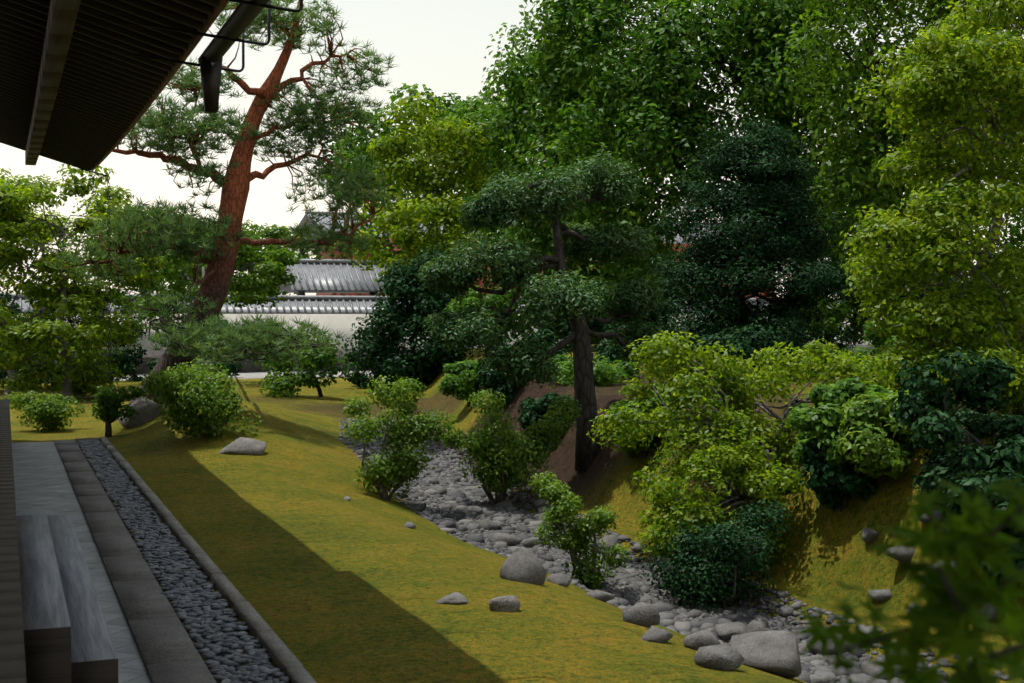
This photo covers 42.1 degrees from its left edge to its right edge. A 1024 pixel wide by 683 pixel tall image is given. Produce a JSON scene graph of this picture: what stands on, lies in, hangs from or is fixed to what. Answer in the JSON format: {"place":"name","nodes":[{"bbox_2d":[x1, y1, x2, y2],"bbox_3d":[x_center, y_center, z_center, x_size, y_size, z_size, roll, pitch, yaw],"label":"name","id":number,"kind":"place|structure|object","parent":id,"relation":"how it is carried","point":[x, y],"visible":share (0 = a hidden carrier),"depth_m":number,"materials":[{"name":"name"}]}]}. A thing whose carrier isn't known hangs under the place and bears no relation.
{"place":"outdoors","nodes":[
{"label":"outdoors","id":0,"kind":"place"},
{"bbox_2d":[25,0,80,164],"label":"roof beam","id":1,"kind":"structure","parent":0,"point":[62,17],"depth_m":13.07,"materials":[{"name":"wood"}]},
{"bbox_2d":[12,442,151,682],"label":"paving path","id":2,"kind":"structure","parent":0,"point":[42,484],"depth_m":15.20,"materials":[{"name":"stone"}]},
{"bbox_2d":[16,514,117,662],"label":"wooden steps","id":3,"kind":"structure","parent":2,"relation":"on","point":[57,588],"depth_m":8.97,"materials":[{"name":"grey wood"}]},
{"bbox_2d":[23,627,117,682],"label":"step end grain","id":4,"kind":"object","parent":3,"relation":"attached to","point":[47,655],"visible":0.82,"depth_m":7.32},
{"bbox_2d":[0,0,218,171],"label":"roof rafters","id":5,"kind":"object","parent":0,"point":[109,84],"visible":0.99,"depth_m":13.77,"materials":[{"name":"wood"}]},
{"bbox_2d":[91,0,228,170],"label":"roof fascia","id":6,"kind":"structure","parent":5,"relation":"attached to","point":[218,10],"depth_m":12.69,"materials":[{"name":"wood"}]},
{"bbox_2d":[0,214,857,314],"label":"boundary roof slabs","id":7,"kind":"structure","parent":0,"point":[288,289],"depth_m":56.36,"materials":[{"name":"tile"}]},
{"bbox_2d":[0,211,841,312],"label":"boundary roof tiles","id":8,"kind":"object","parent":7,"relation":"on","point":[302,298],"visible":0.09,"depth_m":56.20,"materials":[{"name":"tile"}]},
{"bbox_2d":[17,314,881,350],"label":"boundary wall","id":9,"kind":"structure","parent":0,"point":[341,323],"depth_m":55.59,"materials":[{"name":"paint"}]},
{"bbox_2d":[444,286,515,353],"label":"shrub","id":10,"kind":"object","parent":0,"point":[492,300],"depth_m":35.50,"materials":[{"name":"plant"}]},
{"bbox_2d":[0,343,1023,682],"bbox_3d":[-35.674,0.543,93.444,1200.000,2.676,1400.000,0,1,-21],"label":"terrain","id":11,"kind":"structure","parent":0,"point":[324,577],"depth_m":14.01,"materials":[{"name":"plant"}]},
{"bbox_2d":[0,399,26,682],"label":"veranda floor","id":12,"kind":"structure","parent":11,"relation":"on","point":[12,661],"depth_m":7.53,"materials":[{"name":"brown wood"}]},
{"bbox_2d":[0,290,29,324],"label":"hedge bush","id":13,"kind":"object","parent":11,"relation":"on","point":[9,298],"visible":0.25,"depth_m":49.39,"materials":[{"name":"plant"}]},
{"bbox_2d":[0,358,51,383],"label":"hedge bush","id":14,"kind":"object","parent":11,"relation":"on","point":[4,374],"depth_m":45.23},
{"bbox_2d":[0,167,87,394],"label":"maple tree","id":15,"kind":"object","parent":11,"relation":"on","point":[31,300],"depth_m":40.65,"materials":[{"name":"plant"}]},
{"bbox_2d":[0,390,88,431],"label":"shrub","id":16,"kind":"object","parent":11,"relation":"on","point":[51,412],"depth_m":25.79,"materials":[{"name":"plant"}]},
{"bbox_2d":[24,301,108,367],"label":"hedge bush","id":17,"kind":"object","parent":11,"relation":"on","point":[70,321],"depth_m":51.51,"materials":[{"name":"plant"}]},
{"bbox_2d":[31,332,105,382],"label":"hedge bush","id":18,"kind":"object","parent":11,"relation":"on","point":[70,352],"visible":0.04,"depth_m":45.56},
{"bbox_2d":[0,164,167,401],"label":"maple tree","id":19,"kind":"object","parent":11,"relation":"on","point":[84,301],"depth_m":35.80,"materials":[{"name":"plant"}]},
{"bbox_2d":[79,289,148,347],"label":"hedge bush","id":20,"kind":"object","parent":11,"relation":"on","point":[142,332],"depth_m":51.70,"materials":[{"name":"plant"}]},
{"bbox_2d":[88,384,145,436],"bbox_3d":[-7.339,1.318,24.509,0.798,1.109,1.076,-2,2,-61],"label":"tree","id":21,"kind":"object","parent":11,"relation":"on","point":[107,399],"depth_m":24.45,"materials":[{"name":"plant"}]},
{"bbox_2d":[96,343,158,380],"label":"hedge bush","id":22,"kind":"object","parent":11,"relation":"on","point":[126,365],"depth_m":46.14,"materials":[{"name":"plant"}]},
{"bbox_2d":[54,440,215,682],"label":"stone edging","id":23,"kind":"object","parent":11,"relation":"on","point":[169,653],"visible":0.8,"depth_m":10.64,"materials":[{"name":"stone"}]},
{"bbox_2d":[117,396,163,428],"bbox_3d":[-7.153,1.379,25.651,0.870,0.654,0.815,0,1,-21],"label":"rock","id":24,"kind":"object","parent":11,"relation":"on","point":[145,411],"visible":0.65,"depth_m":25.32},
{"bbox_2d":[76,440,289,682],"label":"gutter pebbles","id":25,"kind":"object","parent":11,"relation":"on","point":[193,603],"visible":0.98,"depth_m":10.63,"materials":[{"name":"gravel"}]},
{"bbox_2d":[87,211,302,332],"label":"maple tree","id":26,"kind":"object","parent":11,"relation":"on","point":[252,293],"depth_m":44.30,"materials":[{"name":"plant"}]},
{"bbox_2d":[75,437,316,682],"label":"kerb stone","id":27,"kind":"object","parent":11,"relation":"on","point":[286,660],"visible":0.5,"depth_m":10.54,"materials":[{"name":"stone"}]},
{"bbox_2d":[138,356,261,440],"bbox_3d":[-5.176,1.044,22.188,2.051,1.573,2.177,0,1,-21],"label":"shrub","id":28,"kind":"object","parent":11,"relation":"on","point":[207,394],"depth_m":21.79,"materials":[{"name":"plant"}]},
{"bbox_2d":[192,356,244,375],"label":"hedge bush","id":29,"kind":"object","parent":11,"relation":"on","point":[232,367],"depth_m":49.43,"materials":[{"name":"plant"}]},
{"bbox_2d":[48,0,396,405],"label":"pine","id":30,"kind":"object","parent":11,"relation":"on","point":[184,239],"depth_m":26.21,"materials":[{"name":"plant"}]},
{"bbox_2d":[219,437,265,454],"bbox_3d":[-4.232,1.684,20.911,0.772,0.367,0.448,0,1,-21],"label":"rock","id":31,"kind":"object","parent":11,"relation":"on","point":[244,446],"visible":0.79,"depth_m":20.78,"materials":[{"name":"stone"}]},
{"bbox_2d":[137,221,351,294],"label":"tree","id":32,"kind":"object","parent":11,"relation":"on","point":[272,248],"depth_m":73.83,"materials":[{"name":"plant"}]},
{"bbox_2d":[250,325,356,397],"bbox_3d":[-5.971,0.672,37.957,2.877,2.325,2.795,0,1,-21],"label":"small tree","id":33,"kind":"object","parent":11,"relation":"on","point":[318,361],"depth_m":37.59,"materials":[{"name":"plant"}]},
{"bbox_2d":[312,133,356,294],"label":"pine","id":34,"kind":"object","parent":11,"relation":"on","point":[328,148],"depth_m":73.65,"materials":[{"name":"plant"}]},
{"bbox_2d":[327,104,375,295],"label":"pine","id":35,"kind":"object","parent":11,"relation":"on","point":[352,135],"depth_m":73.97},
{"bbox_2d":[349,124,390,295],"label":"pine","id":36,"kind":"object","parent":11,"relation":"on","point":[363,136],"depth_m":73.88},
{"bbox_2d":[338,338,409,388],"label":"hedge bush","id":37,"kind":"object","parent":11,"relation":"on","point":[358,378],"depth_m":43.66,"materials":[{"name":"plant"}]},
{"bbox_2d":[341,375,457,500],"bbox_3d":[-1.644,1.390,19.297,1.630,1.881,1.745,0,1,-21],"label":"lawn shrub","id":38,"kind":"object","parent":11,"relation":"on","point":[403,464],"depth_m":19.03,"materials":[{"name":"plant"}]},
{"bbox_2d":[403,522,415,528],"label":"lawn rock","id":39,"kind":"object","parent":11,"relation":"on","point":[411,525],"visible":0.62,"depth_m":15.36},
{"bbox_2d":[345,243,483,395],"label":"round tree","id":40,"kind":"object","parent":11,"relation":"on","point":[390,320],"depth_m":40.02,"materials":[{"name":"plant"}]},
{"bbox_2d":[314,83,526,262],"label":"tree","id":41,"kind":"object","parent":11,"relation":"on","point":[364,144],"depth_m":68.24,"materials":[{"name":"plant"}]},
{"bbox_2d":[344,90,498,285],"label":"tree","id":42,"kind":"object","parent":11,"relation":"on","point":[390,149],"depth_m":46.55,"materials":[{"name":"plant"}]},
{"bbox_2d":[434,486,446,494],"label":"stream rock","id":43,"kind":"object","parent":11,"relation":"on","point":[440,490],"visible":0.77,"depth_m":21.02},
{"bbox_2d":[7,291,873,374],"bbox_3d":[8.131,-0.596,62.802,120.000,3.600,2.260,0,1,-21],"label":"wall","id":44,"kind":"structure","parent":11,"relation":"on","point":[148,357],"depth_m":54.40,"materials":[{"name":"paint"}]},
{"bbox_2d":[436,592,467,604],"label":"lawn rock","id":45,"kind":"object","parent":11,"relation":"on","point":[456,598],"visible":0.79,"depth_m":10.25,"materials":[{"name":"stone"}]},
{"bbox_2d":[438,357,493,407],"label":"shrub","id":46,"kind":"object","parent":11,"relation":"on","point":[463,372],"depth_m":30.06,"materials":[{"name":"plant"}]},
{"bbox_2d":[461,506,482,514],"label":"stream rock","id":47,"kind":"object","parent":11,"relation":"on","point":[474,509],"visible":0.7,"depth_m":19.30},
{"bbox_2d":[478,519,500,529],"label":"stream rock","id":48,"kind":"object","parent":11,"relation":"on","point":[485,524],"visible":0.85,"depth_m":18.36,"materials":[{"name":"stone"}]},
{"bbox_2d":[493,500,512,509],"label":"stream rock","id":49,"kind":"object","parent":11,"relation":"on","point":[505,504],"visible":0.67,"depth_m":19.82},
{"bbox_2d":[488,595,520,611],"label":"lawn rock","id":50,"kind":"object","parent":11,"relation":"on","point":[509,603],"visible":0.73,"depth_m":9.98,"materials":[{"name":"stone"}]},
{"bbox_2d":[491,532,522,545],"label":"stream rock","id":51,"kind":"object","parent":11,"relation":"on","point":[511,540],"visible":0.78,"depth_m":17.48,"materials":[{"name":"stone"}]},
{"bbox_2d":[440,388,581,505],"bbox_3d":[-0.157,1.657,20.331,1.816,1.841,2.427,-1,1,-41],"label":"lawn shrub","id":52,"kind":"object","parent":11,"relation":"on","point":[506,438],"depth_m":19.88,"materials":[{"name":"plant"}]},
{"bbox_2d":[500,548,546,584],"bbox_3d":[0.107,2.001,11.694,0.406,0.381,0.519,0,1,15],"label":"stream rock","id":53,"kind":"object","parent":11,"relation":"on","point":[524,565],"visible":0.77,"depth_m":11.54,"materials":[{"name":"stone"}]},
{"bbox_2d":[475,328,572,408],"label":"shrub","id":54,"kind":"object","parent":11,"relation":"on","point":[494,382],"depth_m":26.60,"materials":[{"name":"plant"}]},
{"bbox_2d":[442,76,621,279],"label":"tree","id":55,"kind":"object","parent":11,"relation":"on","point":[476,104],"depth_m":63.09,"materials":[{"name":"plant"}]},
{"bbox_2d":[519,537,547,547],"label":"stream rock","id":56,"kind":"object","parent":11,"relation":"on","point":[529,542],"visible":0.56,"depth_m":17.35,"materials":[{"name":"stone"}]},
{"bbox_2d":[534,513,546,520],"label":"stream rock","id":57,"kind":"object","parent":11,"relation":"on","point":[537,517],"visible":0.34,"depth_m":19.05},
{"bbox_2d":[417,150,666,471],"bbox_3d":[0.500,-0.507,20.759,3.812,5.043,2.887,-2,2,-59],"label":"cloud tree","id":58,"kind":"object","parent":11,"relation":"on","point":[572,295],"depth_m":20.40,"materials":[{"name":"plant"}]},
{"bbox_2d":[316,237,773,297],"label":"hall wall","id":59,"kind":"structure","parent":11,"relation":"on","point":[367,256],"depth_m":98.33,"materials":[{"name":"paint"}]},
{"bbox_2d":[516,392,574,437],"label":"shrub","id":60,"kind":"object","parent":11,"relation":"on","point":[532,411],"depth_m":22.55,"materials":[{"name":"plant"}]},
{"bbox_2d":[546,573,571,586],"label":"stream rock","id":61,"kind":"object","parent":11,"relation":"on","point":[563,580],"visible":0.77,"depth_m":12.76,"materials":[{"name":"stone"}]},
{"bbox_2d":[453,18,683,350],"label":"tall tree","id":62,"kind":"object","parent":11,"relation":"on","point":[513,135],"depth_m":45.81,"materials":[{"name":"plant"}]},
{"bbox_2d":[535,283,610,352],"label":"shrub","id":63,"kind":"object","parent":11,"relation":"on","point":[564,327],"depth_m":32.48,"materials":[{"name":"plant"}]},
{"bbox_2d":[528,471,632,588],"bbox_3d":[0.784,2.208,15.255,1.087,1.438,1.137,0,1,-21],"label":"stream shrub","id":64,"kind":"object","parent":11,"relation":"on","point":[555,493],"depth_m":15.17,"materials":[{"name":"plant"}]},
{"bbox_2d":[549,352,641,388],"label":"shrub","id":65,"kind":"object","parent":11,"relation":"on","point":[605,373],"depth_m":25.04,"materials":[{"name":"plant"}]},
{"bbox_2d":[586,590,614,601],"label":"stream rock","id":66,"kind":"object","parent":11,"relation":"on","point":[603,596],"visible":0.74,"depth_m":12.80,"materials":[{"name":"stone"}]},
{"bbox_2d":[598,535,618,549],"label":"stream rock","id":67,"kind":"object","parent":11,"relation":"on","point":[608,540],"visible":0.62,"depth_m":17.23,"materials":[{"name":"stone"}]},
{"bbox_2d":[617,580,628,585],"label":"stream rock","id":68,"kind":"object","parent":11,"relation":"on","point":[623,582],"visible":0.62,"depth_m":15.36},
{"bbox_2d":[593,290,683,365],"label":"shrub","id":69,"kind":"object","parent":11,"relation":"on","point":[612,353],"depth_m":30.48,"materials":[{"name":"plant"}]},
{"bbox_2d":[622,603,659,627],"bbox_3d":[1.008,2.141,10.371,0.299,0.201,0.194,0,1,6],"label":"stream rock","id":70,"kind":"object","parent":11,"relation":"on","point":[646,615],"visible":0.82,"depth_m":10.29,"materials":[{"name":"stone"}]},
{"bbox_2d":[607,263,685,326],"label":"shrub","id":71,"kind":"object","parent":11,"relation":"on","point":[637,273],"visible":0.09,"depth_m":37.04,"materials":[{"name":"plant"}]},
{"bbox_2d":[610,389,683,458],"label":"shrub","id":72,"kind":"object","parent":11,"relation":"on","point":[652,400],"depth_m":18.98,"materials":[{"name":"plant"}]},
{"bbox_2d":[641,625,672,642],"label":"stream rock","id":73,"kind":"object","parent":11,"relation":"on","point":[655,634],"visible":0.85,"depth_m":9.52,"materials":[{"name":"stone"}]},
{"bbox_2d":[647,381,712,393],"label":"shrub","id":74,"kind":"object","parent":11,"relation":"on","point":[659,390],"visible":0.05,"depth_m":22.44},
{"bbox_2d":[339,414,1023,682],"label":"stream gravel","id":75,"kind":"structure","parent":11,"relation":"on","point":[455,499],"depth_m":16.53,"materials":[{"name":"gravel"}]},
{"bbox_2d":[683,630,720,650],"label":"stream rock","id":76,"kind":"object","parent":11,"relation":"on","point":[696,640],"visible":0.65,"depth_m":9.54,"materials":[{"name":"stone"}]},
{"bbox_2d":[502,0,924,347],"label":"tall tree","id":77,"kind":"object","parent":11,"relation":"on","point":[660,126],"depth_m":37.61,"materials":[{"name":"plant"}]},
{"bbox_2d":[638,495,795,611],"bbox_3d":[2.380,2.398,14.655,1.803,1.302,1.698,0,1,-21],"label":"azalea shrub","id":78,"kind":"object","parent":11,"relation":"on","point":[732,548],"depth_m":14.53,"materials":[{"name":"plant"}]},
{"bbox_2d":[694,644,744,670],"bbox_3d":[1.355,2.075,8.710,0.325,0.162,0.268,0,1,-21],"label":"stream rock","id":79,"kind":"object","parent":11,"relation":"on","point":[725,657],"visible":0.9,"depth_m":8.62,"materials":[{"name":"stone"}]},
{"bbox_2d":[713,622,748,639],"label":"stream rock","id":80,"kind":"object","parent":11,"relation":"on","point":[726,631],"visible":0.67,"depth_m":13.34,"materials":[{"name":"stone"}]},
{"bbox_2d":[586,330,897,565],"bbox_3d":[3.127,1.279,16.847,4.350,2.856,3.380,0,1,-21],"label":"maple tree","id":81,"kind":"object","parent":11,"relation":"on","point":[706,462],"depth_m":16.29,"materials":[{"name":"plant"}]},
{"bbox_2d":[691,324,804,385],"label":"shrub","id":82,"kind":"object","parent":11,"relation":"on","point":[744,342],"depth_m":26.67,"materials":[{"name":"plant"}]},
{"bbox_2d":[643,117,861,376],"bbox_3d":[5.659,-1.789,29.809,6.710,6.218,5.108,-2,2,-60],"label":"conifer","id":83,"kind":"object","parent":11,"relation":"on","point":[730,256],"depth_m":28.33,"materials":[{"name":"plant"}]},
{"bbox_2d":[746,620,766,632],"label":"stream rock","id":84,"kind":"object","parent":11,"relation":"on","point":[753,626],"visible":0.39,"depth_m":13.36,"materials":[{"name":"stone"}]},
{"bbox_2d":[729,630,801,678],"bbox_3d":[1.820,2.265,9.637,0.544,0.359,0.688,0,1,13],"label":"stream rock","id":85,"kind":"object","parent":11,"relation":"on","point":[775,653],"visible":0.75,"depth_m":9.45,"materials":[{"name":"stone"}]},
{"bbox_2d":[799,647,809,654],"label":"stream rock","id":86,"kind":"object","parent":11,"relation":"on","point":[801,649],"visible":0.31,"depth_m":12.87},
{"bbox_2d":[806,634,848,654],"bbox_3d":[3.053,2.953,12.907,0.467,0.336,0.427,1,1,31],"label":"stream rock","id":87,"kind":"object","parent":11,"relation":"on","point":[814,649],"visible":0.24,"depth_m":12.76,"materials":[{"name":"stone"}]},
{"bbox_2d":[796,422,878,511],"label":"shrub","id":88,"kind":"object","parent":11,"relation":"on","point":[832,485],"depth_m":15.06,"materials":[{"name":"plant"}]},
{"bbox_2d":[794,264,881,348],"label":"shrub","id":89,"kind":"object","parent":11,"relation":"on","point":[842,314],"depth_m":33.49,"materials":[{"name":"plant"}]},
{"bbox_2d":[786,377,893,466],"bbox_3d":[3.928,1.065,15.499,1.642,1.313,1.331,0,1,-21],"label":"shrub","id":90,"kind":"object","parent":11,"relation":"on","point":[818,420],"depth_m":15.26,"materials":[{"name":"plant"}]},
{"bbox_2d":[828,659,860,666],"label":"stream rock","id":91,"kind":"object","parent":11,"relation":"on","point":[854,662],"visible":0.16,"depth_m":12.33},
{"bbox_2d":[862,527,878,543],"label":"stream rock","id":92,"kind":"object","parent":11,"relation":"on","point":[869,535],"visible":0.98,"depth_m":14.52,"materials":[{"name":"stone"}]},
{"bbox_2d":[868,589,891,602],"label":"stream rock","id":93,"kind":"object","parent":11,"relation":"on","point":[884,595],"visible":0.97,"depth_m":13.87,"materials":[{"name":"stone"}]},
{"bbox_2d":[861,661,900,679],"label":"stream rock","id":94,"kind":"object","parent":11,"relation":"on","point":[874,669],"visible":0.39,"depth_m":12.00,"materials":[{"name":"stone"}]},
{"bbox_2d":[838,321,928,391],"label":"shrub","id":95,"kind":"object","parent":11,"relation":"on","point":[877,342],"depth_m":24.08,"materials":[{"name":"plant"}]},
{"bbox_2d":[837,388,932,484],"bbox_3d":[4.178,1.119,14.834,1.344,1.191,1.137,0,1,-21],"label":"shrub","id":96,"kind":"object","parent":11,"relation":"on","point":[868,423],"depth_m":14.65,"materials":[{"name":"plant"}]},
{"bbox_2d":[765,0,1023,353],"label":"tall tree","id":97,"kind":"object","parent":11,"relation":"on","point":[845,77],"depth_m":32.09,"materials":[{"name":"plant"}]},
{"bbox_2d":[885,546,914,562],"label":"stream rock","id":98,"kind":"object","parent":11,"relation":"on","point":[906,555],"visible":0.65,"depth_m":13.87,"materials":[{"name":"stone"}]},
{"bbox_2d":[791,472,1023,682],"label":"maple","id":99,"kind":"object","parent":11,"relation":"on","point":[967,530],"depth_m":1.55,"materials":[{"name":"plant"}]},
{"bbox_2d":[848,250,967,345],"bbox_3d":[8.946,-0.657,30.011,2.426,3.055,2.895,0,1,-21],"label":"shrub","id":100,"kind":"object","parent":11,"relation":"on","point":[917,298],"depth_m":29.74,"materials":[{"name":"plant"}]},
{"bbox_2d":[837,0,1023,417],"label":"maple tree","id":101,"kind":"object","parent":11,"relation":"on","point":[932,236],"depth_m":18.66,"materials":[{"name":"plant"}]},
{"bbox_2d":[920,505,943,522],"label":"stream rock","id":102,"kind":"object","parent":11,"relation":"on","point":[927,519],"visible":0.37,"depth_m":13.74,"materials":[{"name":"stone"}]},
{"bbox_2d":[840,103,1023,313],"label":"tall tree","id":103,"kind":"object","parent":11,"relation":"on","point":[1014,230],"depth_m":46.27,"materials":[{"name":"plant"}]},
{"bbox_2d":[921,561,962,602],"bbox_3d":[4.320,2.389,13.213,0.465,0.450,0.470,0,1,-21],"label":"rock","id":104,"kind":"object","parent":11,"relation":"on","point":[955,564],"visible":0.02,"depth_m":13.10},
{"bbox_2d":[890,347,1023,504],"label":"shrub","id":105,"kind":"object","parent":11,"relation":"on","point":[978,383],"depth_m":13.54,"materials":[{"name":"plant"}]},
{"bbox_2d":[938,466,1023,588],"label":"shrub","id":106,"kind":"object","parent":11,"relation":"on","point":[965,480],"depth_m":12.65,"materials":[{"name":"plant"}]},
{"bbox_2d":[949,295,1023,360],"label":"shrub","id":107,"kind":"object","parent":11,"relation":"on","point":[1010,338],"visible":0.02,"depth_m":26.09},
{"bbox_2d":[981,604,996,620],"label":"stream rock","id":108,"kind":"object","parent":11,"relation":"on","point":[993,614],"visible":0.38,"depth_m":12.60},
{"bbox_2d":[0,0,1023,298],"label":"sky","id":109,"kind":"structure","parent":0,"point":[441,45],"materials":[{"name":"white"}]},
{"bbox_3d":[-6.727,-4.455,7.181,10.610,3.853,34.360,0,1,-21],"label":"roof","id":110,"kind":"object","parent":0,"visible":0},
{"bbox_2d":[80,0,302,176],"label":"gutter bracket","id":111,"kind":"object","parent":110,"relation":"attached to","point":[269,6],"visible":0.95,"depth_m":10.69,"materials":[{"name":"metal"}]},
{"bbox_2d":[107,176,110,388],"bbox_3d":[-7.609,-0.821,25.129,0.042,4.618,0.042,0,1,24],"label":"rain chain","id":112,"kind":"object","parent":111,"relation":"hanging from","point":[109,291],"visible":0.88,"depth_m":25.12,"materials":[{"name":"black metal"}]},
{"bbox_2d":[198,0,269,112],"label":"copper gutter","id":113,"kind":"object","parent":111,"relation":"on","point":[240,19],"visible":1,"depth_m":11.24,"materials":[{"name":"metal"}]}
]}

